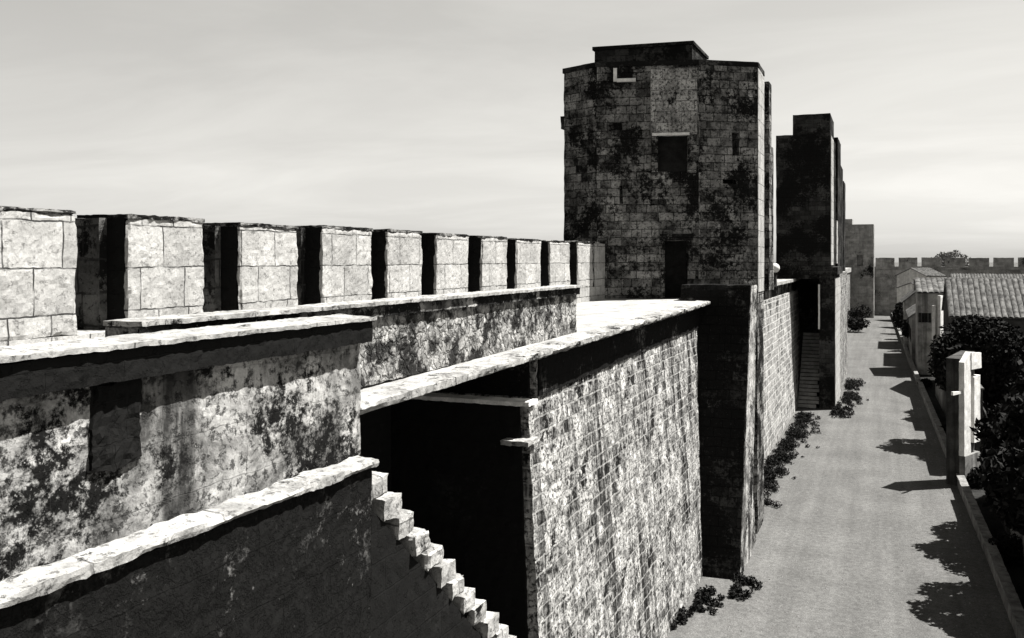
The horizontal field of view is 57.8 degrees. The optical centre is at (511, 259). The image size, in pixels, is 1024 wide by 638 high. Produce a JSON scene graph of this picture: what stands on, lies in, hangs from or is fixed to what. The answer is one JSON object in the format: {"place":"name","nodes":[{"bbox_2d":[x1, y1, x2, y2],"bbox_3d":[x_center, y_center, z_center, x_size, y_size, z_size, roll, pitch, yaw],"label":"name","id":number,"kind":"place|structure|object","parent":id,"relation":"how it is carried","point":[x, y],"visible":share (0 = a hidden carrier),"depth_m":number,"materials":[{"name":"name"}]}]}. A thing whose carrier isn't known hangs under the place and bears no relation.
{"place":"outdoors","nodes":[
{"label":"outdoors","id":0,"kind":"place"},
{"bbox_2d":[0,0,1023,262],"label":"sky","id":1,"kind":"structure","parent":0,"point":[427,116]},
{"bbox_2d":[773,263,779,286],"bbox_3d":[13.712,0.804,48.391,0.499,1.232,0.500,0,0,22],"label":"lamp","id":2,"kind":"object","parent":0,"point":[776,268],"visible":0.63,"depth_m":48.28,"materials":[{"name":"white paint"}]},
{"bbox_2d":[667,315,1015,637],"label":"street","id":3,"kind":"structure","parent":0,"point":[837,520],"depth_m":36.46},
{"bbox_2d":[0,455,515,637],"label":"stone stair","id":4,"kind":"object","parent":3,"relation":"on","point":[344,549],"visible":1,"depth_m":8.19,"materials":[{"name":"white stone"}]},
{"bbox_2d":[0,314,376,580],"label":"parapet","id":5,"kind":"structure","parent":4,"relation":"on","point":[106,439],"depth_m":8.35,"materials":[{"name":"stone"}]},
{"bbox_2d":[670,603,693,628],"bbox_3d":[5.077,10.867,28.403,0.892,0.350,2.244,0,0,22],"label":"bush","id":6,"kind":"object","parent":3,"relation":"on","point":[681,616],"visible":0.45,"depth_m":28.16,"materials":[{"name":"grey plant"}]},
{"bbox_2d":[689,584,724,614],"bbox_3d":[6.298,10.867,29.750,1.099,0.361,2.131,0,0,22],"label":"bush","id":7,"kind":"object","parent":3,"relation":"on","point":[701,596],"visible":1,"depth_m":29.60,"materials":[{"name":"grey plant"}]},
{"bbox_2d":[727,572,762,600],"bbox_3d":[7.735,10.862,30.853,1.126,0.359,2.275,0,0,22],"label":"bush","id":8,"kind":"object","parent":3,"relation":"on","point":[736,587],"visible":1,"depth_m":30.88,"materials":[{"name":"grey plant"}]},
{"bbox_2d":[763,469,783,506],"bbox_3d":[12.186,10.799,44.187,1.983,0.491,6.430,0,0,22],"label":"bush","id":9,"kind":"object","parent":3,"relation":"on","point":[769,486],"visible":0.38,"depth_m":44.16,"materials":[{"name":"grey plant"}]},
{"bbox_2d":[763,456,795,483],"bbox_3d":[13.685,10.803,47.754,2.022,0.501,6.236,0,0,22],"label":"bush","id":10,"kind":"object","parent":3,"relation":"on","point":[772,461],"visible":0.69,"depth_m":47.84,"materials":[{"name":"grey plant"}]},
{"bbox_2d":[768,441,809,466],"bbox_3d":[15.464,10.790,51.937,1.944,0.517,6.185,0,0,22],"label":"bush","id":11,"kind":"object","parent":3,"relation":"on","point":[783,449],"visible":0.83,"depth_m":51.78,"materials":[{"name":"grey plant"}]},
{"bbox_2d":[780,424,820,447],"bbox_3d":[17.860,10.793,56.957,2.373,0.498,6.235,0,0,22],"label":"bush","id":12,"kind":"object","parent":3,"relation":"on","point":[793,434],"visible":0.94,"depth_m":57.05,"materials":[{"name":"grey plant"}]},
{"bbox_2d":[790,411,820,428],"bbox_3d":[20.027,10.796,63.025,1.972,0.491,6.297,0,0,22],"label":"bush","id":13,"kind":"object","parent":3,"relation":"on","point":[801,415],"visible":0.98,"depth_m":62.48,"materials":[{"name":"grey plant"}]},
{"bbox_2d":[798,333,818,408],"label":"steep stair","id":14,"kind":"object","parent":3,"relation":"on","point":[808,389],"visible":0.92,"depth_m":70.81,"materials":[{"name":"black stone"}]},
{"bbox_2d":[776,113,847,409],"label":"slim tower","id":15,"kind":"structure","parent":3,"relation":"on","point":[810,219],"depth_m":69.01,"materials":[{"name":"stone"}]},
{"bbox_2d":[829,401,855,418],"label":"bush","id":16,"kind":"object","parent":3,"relation":"on","point":[839,411],"visible":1,"depth_m":66.01,"materials":[{"name":"grey plant"}]},
{"bbox_2d":[840,389,868,404],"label":"bush","id":17,"kind":"object","parent":3,"relation":"on","point":[847,396],"visible":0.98,"depth_m":72.47,"materials":[{"name":"grey plant"}]},
{"bbox_2d":[843,377,865,390],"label":"bush","id":18,"kind":"object","parent":3,"relation":"on","point":[850,384],"visible":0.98,"depth_m":80.27,"materials":[{"name":"grey plant"}]},
{"bbox_2d":[847,316,870,331],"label":"bush","id":19,"kind":"object","parent":3,"relation":"on","point":[856,324],"visible":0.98,"depth_m":140.12,"materials":[{"name":"black plant"}]},
{"bbox_2d":[847,304,871,318],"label":"bush","id":20,"kind":"object","parent":3,"relation":"on","point":[853,313],"visible":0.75,"depth_m":159.94,"materials":[{"name":"black plant"}]},
{"bbox_2d":[728,374,996,636],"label":"pebbles","id":21,"kind":"object","parent":3,"relation":"on","point":[866,542],"visible":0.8,"depth_m":34.48,"materials":[{"name":"stone"}]},
{"bbox_2d":[894,321,1023,637],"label":"wall","id":22,"kind":"structure","parent":3,"relation":"on","point":[1010,598],"depth_m":35.35,"materials":[{"name":"stone"}]},
{"bbox_2d":[773,262,1017,630],"bbox_3d":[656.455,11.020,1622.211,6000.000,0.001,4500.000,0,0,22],"label":"ground","id":23,"kind":"structure","parent":0,"point":[990,264],"depth_m":2102.40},
{"bbox_2d":[0,206,604,346],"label":"crenellated wall","id":24,"kind":"structure","parent":23,"relation":"on","point":[66,275],"depth_m":16.30,"materials":[{"name":"stone"}]},
{"bbox_2d":[360,406,390,491],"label":"recess wall","id":25,"kind":"structure","parent":23,"relation":"on","point":[375,438],"depth_m":18.60,"materials":[{"name":"stone"}]},
{"bbox_2d":[360,300,710,637],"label":"coursed wall","id":26,"kind":"structure","parent":23,"relation":"on","point":[555,495],"depth_m":20.14,"materials":[{"name":"stone"}]},
{"bbox_2d":[360,298,695,414],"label":"terrace","id":27,"kind":"structure","parent":26,"relation":"on","point":[593,315],"depth_m":27.69,"materials":[{"name":"white stone"}]},
{"bbox_2d":[102,285,582,386],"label":"rubble parapet","id":28,"kind":"structure","parent":27,"relation":"on","point":[413,335],"depth_m":15.09,"materials":[{"name":"stone"}]},
{"bbox_2d":[560,40,773,579],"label":"great tower","id":29,"kind":"structure","parent":23,"relation":"on","point":[668,171],"depth_m":36.96,"materials":[{"name":"grey stone"}]},
{"bbox_2d":[665,241,686,296],"bbox_3d":[6.627,0.387,37.638,0.895,2.293,0.080,0,0,8],"label":"door","id":30,"kind":"structure","parent":29,"relation":"in","point":[675,251],"depth_m":37.60,"materials":[{"name":"black wood"}]},
{"bbox_2d":[763,279,800,460],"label":"courtside wall","id":31,"kind":"structure","parent":23,"relation":"on","point":[782,361],"depth_m":60.13,"materials":[{"name":"stone"}]},
{"bbox_2d":[846,268,851,315],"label":"distant rampart","id":32,"kind":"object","parent":23,"relation":"on","point":[849,270],"visible":0.06,"depth_m":167.81,"materials":[{"name":"stone"}]},
{"bbox_2d":[845,219,874,317],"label":"corner tower","id":33,"kind":"structure","parent":23,"relation":"on","point":[859,247],"depth_m":176.04,"materials":[{"name":"grey stone"}]},
{"bbox_2d":[935,249,970,265],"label":"distant tree","id":34,"kind":"object","parent":23,"relation":"on","point":[948,255],"visible":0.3,"depth_m":377.93,"materials":[{"name":"grey plant"}]},
{"bbox_2d":[896,282,913,301],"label":"white house","id":35,"kind":"structure","parent":0,"point":[904,289],"depth_m":150.64,"materials":[{"name":"paint"}]},
{"bbox_2d":[915,278,943,374],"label":"narrow house","id":36,"kind":"structure","parent":0,"point":[928,290],"depth_m":88.77,"materials":[{"name":"concrete"}]},
{"bbox_2d":[922,313,927,321],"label":"window","id":37,"kind":"structure","parent":36,"relation":"in","point":[924,315],"depth_m":88.73,"materials":[{"name":"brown wood"}]},
{"bbox_2d":[874,257,1023,314],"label":"town wall","id":38,"kind":"structure","parent":0,"point":[886,270],"depth_m":182.48,"materials":[{"name":"grey stone"}]},
{"bbox_2d":[900,328,1023,609],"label":"garden ground","id":39,"kind":"structure","parent":0,"point":[1014,570],"depth_m":39.25,"materials":[{"name":"soil"}]},
{"bbox_2d":[891,301,902,323],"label":"garden tree","id":40,"kind":"object","parent":39,"relation":"on","point":[896,311],"visible":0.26,"depth_m":137.33,"materials":[{"name":"black plant"}]},
{"bbox_2d":[894,305,902,328],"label":"garden tree","id":41,"kind":"object","parent":39,"relation":"on","point":[898,319],"visible":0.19,"depth_m":127.66,"materials":[{"name":"black plant"}]},
{"bbox_2d":[901,317,908,337],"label":"garden tree","id":42,"kind":"object","parent":39,"relation":"on","point":[905,329],"visible":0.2,"depth_m":111.48,"materials":[{"name":"black plant"}]},
{"bbox_2d":[900,279,915,347],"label":"gabled house","id":43,"kind":"structure","parent":39,"relation":"on","point":[908,299],"depth_m":115.05,"materials":[{"name":"concrete"}]},
{"bbox_2d":[906,303,915,365],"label":"street house","id":44,"kind":"structure","parent":39,"relation":"on","point":[911,312],"depth_m":96.42,"materials":[{"name":"concrete"}]},
{"bbox_2d":[895,268,946,302],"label":"white house","id":45,"kind":"structure","parent":39,"relation":"on","point":[909,275],"depth_m":165.85,"materials":[{"name":"paint"}]},
{"bbox_2d":[917,378,932,388],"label":"shrub","id":46,"kind":"object","parent":39,"relation":"on","point":[927,382],"visible":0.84,"depth_m":79.00,"materials":[{"name":"black plant"}]},
{"bbox_2d":[932,305,936,375],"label":"post","id":47,"kind":"object","parent":39,"relation":"on","point":[934,319],"visible":0.45,"depth_m":87.41,"materials":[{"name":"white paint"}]},
{"bbox_2d":[937,295,942,342],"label":"post","id":48,"kind":"object","parent":39,"relation":"on","point":[939,312],"visible":0.41,"depth_m":87.26,"materials":[{"name":"white paint"}]},
{"bbox_2d":[941,422,945,433],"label":"shrub","id":49,"kind":"object","parent":39,"relation":"on","point":[944,425],"visible":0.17,"depth_m":57.49,"materials":[{"name":"black plant"}]},
{"bbox_2d":[927,315,985,368],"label":"garden tree","id":50,"kind":"object","parent":39,"relation":"on","point":[931,358],"depth_m":65.56,"materials":[{"name":"black plant"}]},
{"bbox_2d":[935,347,983,450],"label":"yard wall","id":51,"kind":"structure","parent":39,"relation":"on","point":[940,394],"depth_m":65.41,"materials":[{"name":"stone"}]},
{"bbox_2d":[946,350,981,485],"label":"gate pillar","id":52,"kind":"structure","parent":39,"relation":"on","point":[962,397],"depth_m":45.23,"materials":[{"name":"paint"}]},
{"bbox_2d":[926,314,1023,417],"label":"garden tree","id":53,"kind":"object","parent":39,"relation":"on","point":[997,344],"visible":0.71,"depth_m":52.52,"materials":[{"name":"black plant"}]},
{"bbox_2d":[966,467,983,487],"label":"shrub","id":54,"kind":"object","parent":39,"relation":"on","point":[973,478],"visible":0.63,"depth_m":44.67,"materials":[{"name":"black plant"}]},
{"bbox_2d":[950,273,1023,278],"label":"wide far house","id":55,"kind":"structure","parent":39,"relation":"on","point":[1016,276],"depth_m":146.63,"materials":[{"name":"tile"}]},
{"bbox_2d":[969,356,1023,459],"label":"garden tree","id":56,"kind":"object","parent":39,"relation":"on","point":[991,433],"visible":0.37,"depth_m":35.87,"materials":[{"name":"black plant"}]},
{"bbox_2d":[977,393,1023,534],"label":"garden tree","id":57,"kind":"object","parent":39,"relation":"on","point":[1005,476],"visible":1,"depth_m":29.30,"materials":[{"name":"black plant"}]},
{"bbox_2d":[989,441,1023,566],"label":"yard wall","id":58,"kind":"structure","parent":39,"relation":"on","point":[1008,530],"depth_m":35.91,"materials":[{"name":"stone"}]},
{"bbox_2d":[937,277,1006,285],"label":"back house","id":59,"kind":"structure","parent":0,"point":[943,279],"depth_m":110.62,"materials":[{"name":"ceramic"}]},
{"bbox_2d":[941,278,1023,333],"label":"tiled house","id":60,"kind":"structure","parent":0,"point":[997,298],"depth_m":76.34,"materials":[{"name":"clay tile"},{"name":"plaster"}]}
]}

